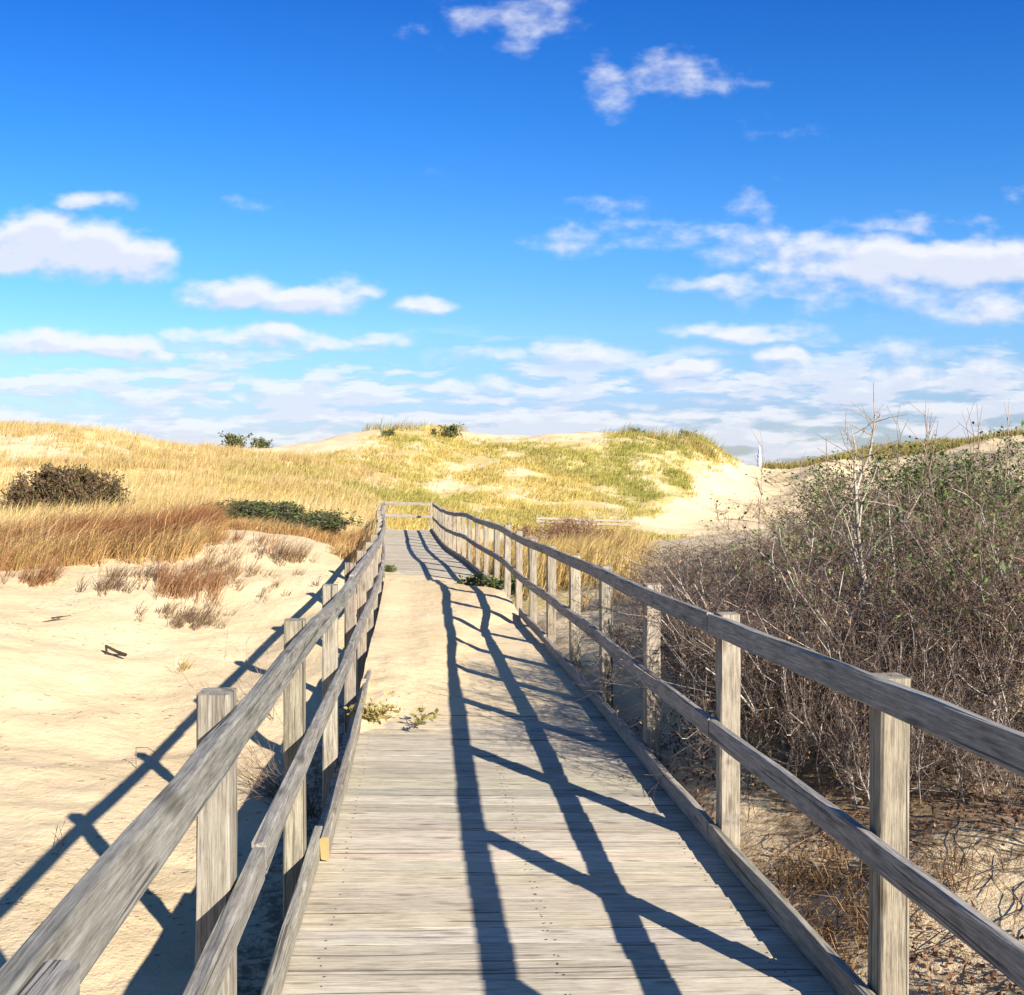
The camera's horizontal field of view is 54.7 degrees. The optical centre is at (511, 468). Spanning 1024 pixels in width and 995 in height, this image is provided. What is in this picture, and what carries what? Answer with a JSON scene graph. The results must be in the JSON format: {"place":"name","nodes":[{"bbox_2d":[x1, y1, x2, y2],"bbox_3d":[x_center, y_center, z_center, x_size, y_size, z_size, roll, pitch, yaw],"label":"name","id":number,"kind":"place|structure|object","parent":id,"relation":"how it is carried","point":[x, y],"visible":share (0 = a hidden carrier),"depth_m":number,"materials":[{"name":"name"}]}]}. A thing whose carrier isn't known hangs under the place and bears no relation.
{"place":"outdoors","nodes":[
{"label":"outdoors","id":0,"kind":"place"},
{"bbox_2d":[0,427,1023,994],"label":"ground","id":1,"kind":"structure","parent":0,"point":[102,795],"depth_m":8.88,"materials":[{"name":"beige sand"}]},
{"bbox_2d":[0,530,90,587],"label":"dead grass clump","id":2,"kind":"object","parent":1,"relation":"on","point":[39,578],"visible":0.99,"depth_m":14.16,"materials":[{"name":"brown plant"}]},
{"bbox_2d":[43,615,70,621],"bbox_3d":[-5.624,1.847,12.222,0.322,0.071,0.128,0,0,-27],"label":"driftwood stick","id":3,"kind":"object","parent":1,"relation":"on","point":[58,617],"visible":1,"depth_m":12.20,"materials":[{"name":"brown wood"}]},
{"bbox_2d":[52,815,70,854],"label":"dead stalk","id":4,"kind":"object","parent":1,"relation":"on","point":[61,835],"visible":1,"depth_m":6.30,"materials":[{"name":"beige plant"}]},
{"bbox_2d":[0,462,135,513],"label":"dome shrub","id":5,"kind":"object","parent":1,"relation":"on","point":[55,484],"visible":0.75,"depth_m":27.48,"materials":[{"name":"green plant"}]},
{"bbox_2d":[105,645,126,656],"bbox_3d":[-4.524,2.075,11.258,0.315,0.138,0.046,0,0,16],"label":"driftwood stick","id":6,"kind":"object","parent":1,"relation":"on","point":[120,653],"visible":1,"depth_m":11.25,"materials":[{"name":"brown wood"}]},
{"bbox_2d":[77,557,155,596],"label":"dead grass clump","id":7,"kind":"object","parent":1,"relation":"on","point":[119,581],"visible":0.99,"depth_m":13.83,"materials":[{"name":"brown plant"}]},
{"bbox_2d":[106,556,174,589],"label":"dead grass clump","id":8,"kind":"object","parent":1,"relation":"on","point":[148,576],"visible":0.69,"depth_m":14.53,"materials":[{"name":"brown plant"}]},
{"bbox_2d":[136,747,155,767],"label":"dead stalk","id":9,"kind":"object","parent":1,"relation":"on","point":[136,753],"visible":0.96,"depth_m":8.20,"materials":[{"name":"beige plant"}]},
{"bbox_2d":[0,562,356,954],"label":"plant debris","id":10,"kind":"object","parent":1,"relation":"on","point":[119,785],"visible":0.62,"depth_m":7.62,"materials":[{"name":"brown plant"}]},
{"bbox_2d":[135,587,238,630],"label":"dead grass clump","id":11,"kind":"object","parent":1,"relation":"on","point":[191,614],"visible":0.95,"depth_m":13.16,"materials":[{"name":"brown plant"}]},
{"bbox_2d":[173,650,203,673],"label":"dead grass clump","id":12,"kind":"object","parent":1,"relation":"on","point":[183,665],"visible":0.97,"depth_m":11.18,"materials":[{"name":"beige plant"}]},
{"bbox_2d":[0,490,400,570],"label":"russet grass","id":13,"kind":"structure","parent":1,"relation":"on","point":[138,539],"depth_m":16.47,"materials":[{"name":"brown plant"}]},
{"bbox_2d":[138,537,266,606],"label":"dead grass clump","id":14,"kind":"object","parent":1,"relation":"on","point":[182,580],"visible":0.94,"depth_m":14.30,"materials":[{"name":"brown plant"}]},
{"bbox_2d":[0,418,408,548],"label":"golden grass","id":15,"kind":"structure","parent":1,"relation":"on","point":[179,491],"depth_m":46.15,"materials":[{"name":"yellow plant"}]},
{"bbox_2d":[182,541,268,577],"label":"dead grass clump","id":16,"kind":"object","parent":1,"relation":"on","point":[229,568],"visible":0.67,"depth_m":15.18,"materials":[{"name":"brown plant"}]},
{"bbox_2d":[188,525,286,555],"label":"dead grass clump","id":17,"kind":"object","parent":1,"relation":"on","point":[236,538],"visible":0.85,"depth_m":16.34,"materials":[{"name":"brown plant"}]},
{"bbox_2d":[194,619,283,720],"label":"dead weed","id":18,"kind":"object","parent":1,"relation":"on","point":[250,673],"visible":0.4,"depth_m":9.69,"materials":[{"name":"brown plant"}]},
{"bbox_2d":[217,431,260,448],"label":"ridge shrub","id":19,"kind":"object","parent":1,"relation":"on","point":[229,438],"visible":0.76,"depth_m":66.08,"materials":[{"name":"green plant"}]},
{"bbox_2d":[190,498,290,515],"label":"evergreen shrub","id":20,"kind":"object","parent":1,"relation":"on","point":[239,502],"visible":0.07,"depth_m":21.38,"materials":[{"name":"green plant"}]},
{"bbox_2d":[196,566,320,602],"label":"dead grass clump","id":21,"kind":"object","parent":1,"relation":"on","point":[276,585],"visible":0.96,"depth_m":14.51,"materials":[{"name":"brown plant"}]},
{"bbox_2d":[256,436,273,448],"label":"ridge shrub","id":22,"kind":"object","parent":1,"relation":"on","point":[266,444],"visible":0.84,"depth_m":69.80,"materials":[{"name":"green plant"}]},
{"bbox_2d":[218,500,314,523],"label":"evergreen shrub","id":23,"kind":"object","parent":1,"relation":"on","point":[264,510],"visible":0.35,"depth_m":20.51,"materials":[{"name":"green plant"}]},
{"bbox_2d":[237,708,321,820],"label":"dead weed","id":24,"kind":"object","parent":1,"relation":"on","point":[310,809],"visible":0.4,"depth_m":7.24,"materials":[{"name":"brown plant"}]},
{"bbox_2d":[237,729,322,801],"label":"dead weed","id":25,"kind":"object","parent":1,"relation":"on","point":[264,784],"visible":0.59,"depth_m":7.64,"materials":[{"name":"brown plant"}]},
{"bbox_2d":[256,526,331,565],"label":"dead grass clump","id":26,"kind":"object","parent":1,"relation":"on","point":[299,552],"visible":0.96,"depth_m":15.78,"materials":[{"name":"brown plant"}]},
{"bbox_2d":[250,508,368,534],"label":"evergreen shrub","id":27,"kind":"object","parent":1,"relation":"on","point":[320,518],"visible":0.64,"depth_m":19.86,"materials":[{"name":"green plant"}]},
{"bbox_2d":[380,427,395,436],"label":"ridge shrub","id":28,"kind":"object","parent":1,"relation":"on","point":[391,432],"visible":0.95,"depth_m":66.80,"materials":[{"name":"green plant"}]},
{"bbox_2d":[384,564,396,572],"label":"green weed","id":29,"kind":"object","parent":1,"relation":"on","point":[388,568],"visible":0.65,"depth_m":19.07,"materials":[{"name":"green plant"}]},
{"bbox_2d":[430,422,463,437],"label":"ridge shrub","id":30,"kind":"object","parent":1,"relation":"on","point":[450,430],"visible":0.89,"depth_m":68.56,"materials":[{"name":"green plant"}]},
{"bbox_2d":[218,417,743,539],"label":"dune grass","id":31,"kind":"structure","parent":1,"relation":"on","point":[539,509],"depth_m":57.41,"materials":[{"name":"yellow plant"}]},
{"bbox_2d":[456,573,541,594],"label":"green weed","id":32,"kind":"object","parent":1,"relation":"on","point":[478,580],"visible":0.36,"depth_m":16.32,"materials":[{"name":"green plant"}]},
{"bbox_2d":[501,521,574,547],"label":"russet bush","id":33,"kind":"object","parent":1,"relation":"on","point":[532,534],"visible":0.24,"depth_m":29.83,"materials":[{"name":"brown plant"}]},
{"bbox_2d":[460,523,666,611],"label":"straw grass","id":34,"kind":"structure","parent":1,"relation":"on","point":[629,541],"depth_m":17.77,"materials":[{"name":"yellow plant"}]},
{"bbox_2d":[260,528,875,994],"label":"boardwalk","id":35,"kind":"structure","parent":1,"relation":"on","point":[506,822],"depth_m":4.36,"materials":[{"name":"grey wood"}]},
{"bbox_2d":[0,502,385,994],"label":"wooden railing","id":36,"kind":"object","parent":35,"relation":"attached to","point":[61,948],"visible":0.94,"depth_m":2.53,"materials":[{"name":"grey wood"}]},
{"bbox_2d":[383,501,432,530],"bbox_3d":[-4.057,2.089,38.582,1.913,1.676,0.146,0,0,-7],"label":"wooden railing","id":37,"kind":"object","parent":35,"relation":"attached to","point":[406,515],"visible":0.62,"depth_m":38.52,"materials":[{"name":"brown wood"}]},
{"bbox_2d":[410,705,440,726],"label":"creeping weed","id":38,"kind":"object","parent":35,"relation":"on","point":[423,717],"visible":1,"depth_m":6.92,"materials":[{"name":"green plant"}]},
{"bbox_2d":[352,572,521,732],"bbox_3d":[-0.846,1.891,13.062,1.971,0.410,15.040,0,0,-6],"label":"sand drift","id":39,"kind":"object","parent":35,"relation":"on","point":[428,637],"visible":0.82,"depth_m":10.56,"materials":[{"name":"beige sand"}]},
{"bbox_2d":[344,691,400,721],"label":"creeping weed","id":40,"kind":"object","parent":39,"relation":"on","point":[377,713],"visible":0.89,"depth_m":7.04,"materials":[{"name":"green plant"}]},
{"bbox_2d":[432,503,1023,994],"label":"wooden railing","id":41,"kind":"object","parent":35,"relation":"attached to","point":[896,703],"visible":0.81,"depth_m":3.40,"materials":[{"name":"grey wood"}]},
{"bbox_2d":[539,516,599,540],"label":"russet bush","id":42,"kind":"object","parent":1,"relation":"on","point":[568,524],"visible":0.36,"depth_m":30.61,"materials":[{"name":"brown plant"}]},
{"bbox_2d":[536,516,634,534],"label":"wooden railing","id":43,"kind":"object","parent":1,"relation":"on","point":[602,520],"visible":0.57,"depth_m":42.30,"materials":[{"name":"brown wood"}]},
{"bbox_2d":[566,525,630,542],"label":"russet bush","id":44,"kind":"object","parent":1,"relation":"on","point":[595,535],"visible":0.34,"depth_m":27.01,"materials":[{"name":"brown plant"}]},
{"bbox_2d":[597,608,689,663],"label":"thicket shrub","id":45,"kind":"object","parent":1,"relation":"on","point":[618,629],"visible":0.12,"depth_m":8.96,"materials":[{"name":"brown plant"}]},
{"bbox_2d":[609,539,730,596],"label":"thicket shrub","id":46,"kind":"object","parent":1,"relation":"on","point":[646,564],"visible":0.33,"depth_m":11.98,"materials":[{"name":"brown plant"}]},
{"bbox_2d":[554,559,822,701],"bbox_3d":[1.412,1.355,8.160,2.164,1.202,1.994,0,0,4],"label":"thicket shrub","id":47,"kind":"object","parent":1,"relation":"on","point":[641,610],"visible":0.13,"depth_m":8.07,"materials":[{"name":"brown plant"}]},
{"bbox_2d":[635,532,813,603],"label":"thicket shrub","id":48,"kind":"object","parent":1,"relation":"on","point":[710,552],"visible":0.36,"depth_m":10.95,"materials":[{"name":"brown plant"}]},
{"bbox_2d":[661,620,806,713],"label":"thicket shrub","id":49,"kind":"object","parent":1,"relation":"on","point":[688,683],"visible":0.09,"depth_m":6.83,"materials":[{"name":"brown plant"}]},
{"bbox_2d":[692,539,795,569],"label":"thicket shrub","id":50,"kind":"object","parent":1,"relation":"on","point":[734,551],"visible":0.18,"depth_m":13.62,"materials":[{"name":"brown plant"}]},
{"bbox_2d":[749,428,763,604],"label":"bare shoot","id":51,"kind":"object","parent":1,"relation":"on","point":[759,489],"visible":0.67,"depth_m":9.23,"materials":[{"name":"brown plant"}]},
{"bbox_2d":[660,725,861,819],"bbox_3d":[1.009,1.842,5.894,1.808,0.659,1.899,0,0,-21],"label":"dead vine","id":52,"kind":"object","parent":1,"relation":"on","point":[682,762],"visible":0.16,"depth_m":5.82,"materials":[{"name":"brown plant"}]},
{"bbox_2d":[529,533,995,727],"bbox_3d":[1.796,1.253,6.986,3.091,1.542,2.849,0,0,-42],"label":"thicket shrub","id":53,"kind":"object","parent":1,"relation":"on","point":[687,595],"visible":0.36,"depth_m":6.65,"materials":[{"name":"brown plant"}]},
{"bbox_2d":[651,515,895,623],"bbox_3d":[2.410,1.035,9.420,2.064,1.208,2.613,0,0,-14],"label":"thicket shrub","id":54,"kind":"object","parent":1,"relation":"on","point":[779,543],"visible":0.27,"depth_m":9.53,"materials":[{"name":"brown plant"}]},
{"bbox_2d":[669,622,881,788],"bbox_3d":[1.601,1.349,5.622,1.160,0.922,1.672,0,0,29],"label":"thicket shrub","id":55,"kind":"object","parent":1,"relation":"on","point":[763,747],"visible":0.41,"depth_m":5.43,"materials":[{"name":"brown plant"}]},
{"bbox_2d":[556,579,1023,796],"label":"thicket shrub","id":56,"kind":"object","parent":1,"relation":"on","point":[768,670],"visible":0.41,"depth_m":5.50,"materials":[{"name":"brown plant"}]},
{"bbox_2d":[735,839,868,902],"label":"dead grass clump","id":57,"kind":"object","parent":1,"relation":"on","point":[795,875],"visible":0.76,"depth_m":4.26,"materials":[{"name":"brown plant"}]},
{"bbox_2d":[799,451,823,625],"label":"bare shoot","id":58,"kind":"object","parent":1,"relation":"on","point":[806,501],"visible":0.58,"depth_m":8.53,"materials":[{"name":"brown plant"}]},
{"bbox_2d":[715,493,928,571],"bbox_3d":[3.939,0.792,12.261,2.275,1.022,2.839,0,0,-41],"label":"thicket shrub","id":59,"kind":"object","parent":1,"relation":"on","point":[767,526],"visible":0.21,"depth_m":12.38,"materials":[{"name":"brown plant"}]},
{"bbox_2d":[625,689,1023,994],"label":"leaf litter","id":60,"kind":"object","parent":1,"relation":"on","point":[951,959],"visible":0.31,"depth_m":4.38,"materials":[{"name":"brown plant"}]},
{"bbox_2d":[811,695,839,754],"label":"dead branch","id":61,"kind":"object","parent":1,"relation":"on","point":[830,740],"visible":0.2,"depth_m":5.57,"materials":[{"name":"brown wood"}]},
{"bbox_2d":[825,441,836,605],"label":"bare shoot","id":62,"kind":"object","parent":1,"relation":"on","point":[830,488],"visible":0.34,"depth_m":9.00,"materials":[{"name":"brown plant"}]},
{"bbox_2d":[688,478,1022,647],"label":"thicket shrub","id":63,"kind":"object","parent":1,"relation":"on","point":[819,550],"visible":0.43,"depth_m":6.92,"materials":[{"name":"brown plant"}]},
{"bbox_2d":[814,382,924,657],"bbox_3d":[2.269,0.361,6.283,0.652,1.861,0.643,0,0,23],"label":"bare sapling","id":64,"kind":"object","parent":1,"relation":"on","point":[858,515],"visible":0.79,"depth_m":6.30,"materials":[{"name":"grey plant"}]},
{"bbox_2d":[786,872,962,963],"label":"dead grass clump","id":65,"kind":"object","parent":1,"relation":"on","point":[852,901],"visible":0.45,"depth_m":3.71,"materials":[{"name":"brown plant"}]},
{"bbox_2d":[735,520,1023,721],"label":"thicket shrub","id":66,"kind":"object","parent":1,"relation":"on","point":[942,622],"visible":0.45,"depth_m":5.48,"materials":[{"name":"brown plant"}]},
{"bbox_2d":[762,593,1001,788],"bbox_3d":[2.037,1.227,5.416,1.234,1.085,1.779,0,0,20],"label":"thicket shrub","id":67,"kind":"object","parent":1,"relation":"on","point":[929,685],"visible":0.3,"depth_m":5.22,"materials":[{"name":"brown plant"}]},
{"bbox_2d":[740,810,1023,953],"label":"dead vine","id":68,"kind":"object","parent":1,"relation":"on","point":[798,844],"visible":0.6,"depth_m":4.13,"materials":[{"name":"brown plant"}]},
{"bbox_2d":[744,455,1023,660],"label":"thicket shrub","id":69,"kind":"object","parent":1,"relation":"on","point":[866,519],"visible":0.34,"depth_m":7.46,"materials":[{"name":"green plant"}]},
{"bbox_2d":[746,435,1023,598],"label":"leafy shrub","id":70,"kind":"object","parent":1,"relation":"on","point":[957,468],"visible":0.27,"depth_m":8.60,"materials":[{"name":"green plant"}]},
{"bbox_2d":[762,446,1010,584],"bbox_3d":[3.814,0.592,10.068,2.476,1.663,2.725,0,0,13],"label":"leafy shrub","id":71,"kind":"object","parent":1,"relation":"on","point":[828,490],"visible":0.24,"depth_m":10.36,"materials":[{"name":"green plant"}]},
{"bbox_2d":[760,425,1023,469],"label":"dune grass","id":72,"kind":"structure","parent":1,"relation":"on","point":[846,455],"depth_m":85.41,"materials":[{"name":"beige plant"}]},
{"bbox_2d":[886,418,908,588],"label":"bare shoot","id":73,"kind":"object","parent":1,"relation":"on","point":[898,466],"visible":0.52,"depth_m":8.99,"materials":[{"name":"brown plant"}]},
{"bbox_2d":[888,406,907,581],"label":"bare shoot","id":74,"kind":"object","parent":1,"relation":"on","point":[897,463],"visible":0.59,"depth_m":8.67,"materials":[{"name":"brown plant"}]},
{"bbox_2d":[791,459,1023,702],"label":"thicket shrub","id":75,"kind":"object","parent":1,"relation":"on","point":[961,505],"visible":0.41,"depth_m":6.14,"materials":[{"name":"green plant"}]},
{"bbox_2d":[801,421,1023,593],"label":"leafy shrub","id":76,"kind":"object","parent":1,"relation":"on","point":[1012,453],"visible":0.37,"depth_m":8.67,"materials":[{"name":"green plant"}]},
{"bbox_2d":[808,562,1023,745],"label":"thicket shrub","id":77,"kind":"object","parent":1,"relation":"on","point":[992,672],"visible":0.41,"depth_m":5.32,"materials":[{"name":"brown plant"}]},
{"bbox_2d":[809,672,1023,812],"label":"thicket shrub","id":78,"kind":"object","parent":1,"relation":"on","point":[956,751],"visible":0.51,"depth_m":4.70,"materials":[{"name":"brown plant"}]},
{"bbox_2d":[818,838,1023,994],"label":"dead vine","id":79,"kind":"object","parent":1,"relation":"on","point":[922,957],"visible":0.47,"depth_m":3.59,"materials":[{"name":"brown plant"}]},
{"bbox_2d":[903,421,943,536],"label":"bare shoot","id":80,"kind":"object","parent":1,"relation":"on","point":[928,464],"visible":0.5,"depth_m":7.74,"materials":[{"name":"brown plant"}]},
{"bbox_2d":[908,402,939,497],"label":"bare shoot","id":81,"kind":"object","parent":1,"relation":"on","point":[927,428],"visible":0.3,"depth_m":9.05,"materials":[{"name":"brown plant"}]},
{"bbox_2d":[914,409,934,525],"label":"bare shoot","id":82,"kind":"object","parent":1,"relation":"on","point":[924,458],"visible":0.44,"depth_m":8.37,"materials":[{"name":"brown plant"}]},
{"bbox_2d":[828,465,1023,727],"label":"thicket shrub","id":83,"kind":"object","parent":1,"relation":"on","point":[1002,601],"visible":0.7,"depth_m":5.60,"materials":[{"name":"brown plant"}]},
{"bbox_2d":[921,413,931,538],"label":"bare shoot","id":84,"kind":"object","parent":1,"relation":"on","point":[927,447],"visible":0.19,"depth_m":9.41,"materials":[{"name":"brown plant"}]},
{"bbox_2d":[834,842,1023,897],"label":"dead grass clump","id":85,"kind":"object","parent":1,"relation":"on","point":[947,868],"visible":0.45,"depth_m":3.91,"materials":[{"name":"brown plant"}]},
{"bbox_2d":[834,447,1023,560],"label":"thicket shrub","id":86,"kind":"object","parent":1,"relation":"on","point":[954,480],"visible":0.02,"depth_m":11.59,"materials":[{"name":"green plant"}]},
{"bbox_2d":[904,423,959,617],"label":"bare shoot","id":87,"kind":"object","parent":1,"relation":"on","point":[928,477],"visible":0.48,"depth_m":7.81,"materials":[{"name":"brown plant"}]},
{"bbox_2d":[896,437,1023,565],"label":"thicket shrub","id":88,"kind":"object","parent":1,"relation":"on","point":[981,469],"visible":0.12,"depth_m":10.22,"materials":[{"name":"green plant"}]},
{"bbox_2d":[961,404,978,497],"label":"bare shoot","id":89,"kind":"object","parent":1,"relation":"on","point":[969,440],"visible":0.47,"depth_m":9.31,"materials":[{"name":"brown plant"}]},
{"bbox_2d":[958,408,982,541],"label":"bare shoot","id":90,"kind":"object","parent":1,"relation":"on","point":[973,453],"visible":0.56,"depth_m":7.93,"materials":[{"name":"brown plant"}]},
{"bbox_2d":[977,405,995,609],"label":"bare shoot","id":91,"kind":"object","parent":1,"relation":"on","point":[978,454],"visible":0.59,"depth_m":8.32,"materials":[{"name":"brown plant"}]},
{"bbox_2d":[975,424,1004,519],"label":"bare shoot","id":92,"kind":"object","parent":1,"relation":"on","point":[992,459],"visible":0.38,"depth_m":9.09,"materials":[{"name":"brown plant"}]},
{"bbox_2d":[986,421,1011,529],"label":"bare shoot","id":93,"kind":"object","parent":1,"relation":"on","point":[999,453],"visible":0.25,"depth_m":9.66,"materials":[{"name":"brown plant"}]},
{"bbox_2d":[978,459,1023,629],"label":"thicket shrub","id":94,"kind":"object","parent":1,"relation":"on","point":[1015,491],"visible":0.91,"depth_m":4.79,"materials":[{"name":"brown plant"}]},
{"bbox_2d":[984,399,1023,580],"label":"bare shoot","id":95,"kind":"object","parent":1,"relation":"on","point":[1008,447],"visible":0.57,"depth_m":7.36,"materials":[{"name":"brown plant"}]},
{"bbox_2d":[1001,420,1023,571],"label":"thicket shrub","id":96,"kind":"object","parent":1,"relation":"on","point":[1003,566],"visible":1,"depth_m":3.95,"materials":[{"name":"brown plant"}]},
{"bbox_2d":[0,0,1023,465],"label":"sky","id":97,"kind":"structure","parent":0,"point":[285,222],"materials":[{"name":"blue"}]},
{"bbox_2d":[757,446,761,466],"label":"beacon tower","id":98,"kind":"structure","parent":0,"point":[759,458],"depth_m":419.42,"materials":[{"name":"white paint"}]}
]}

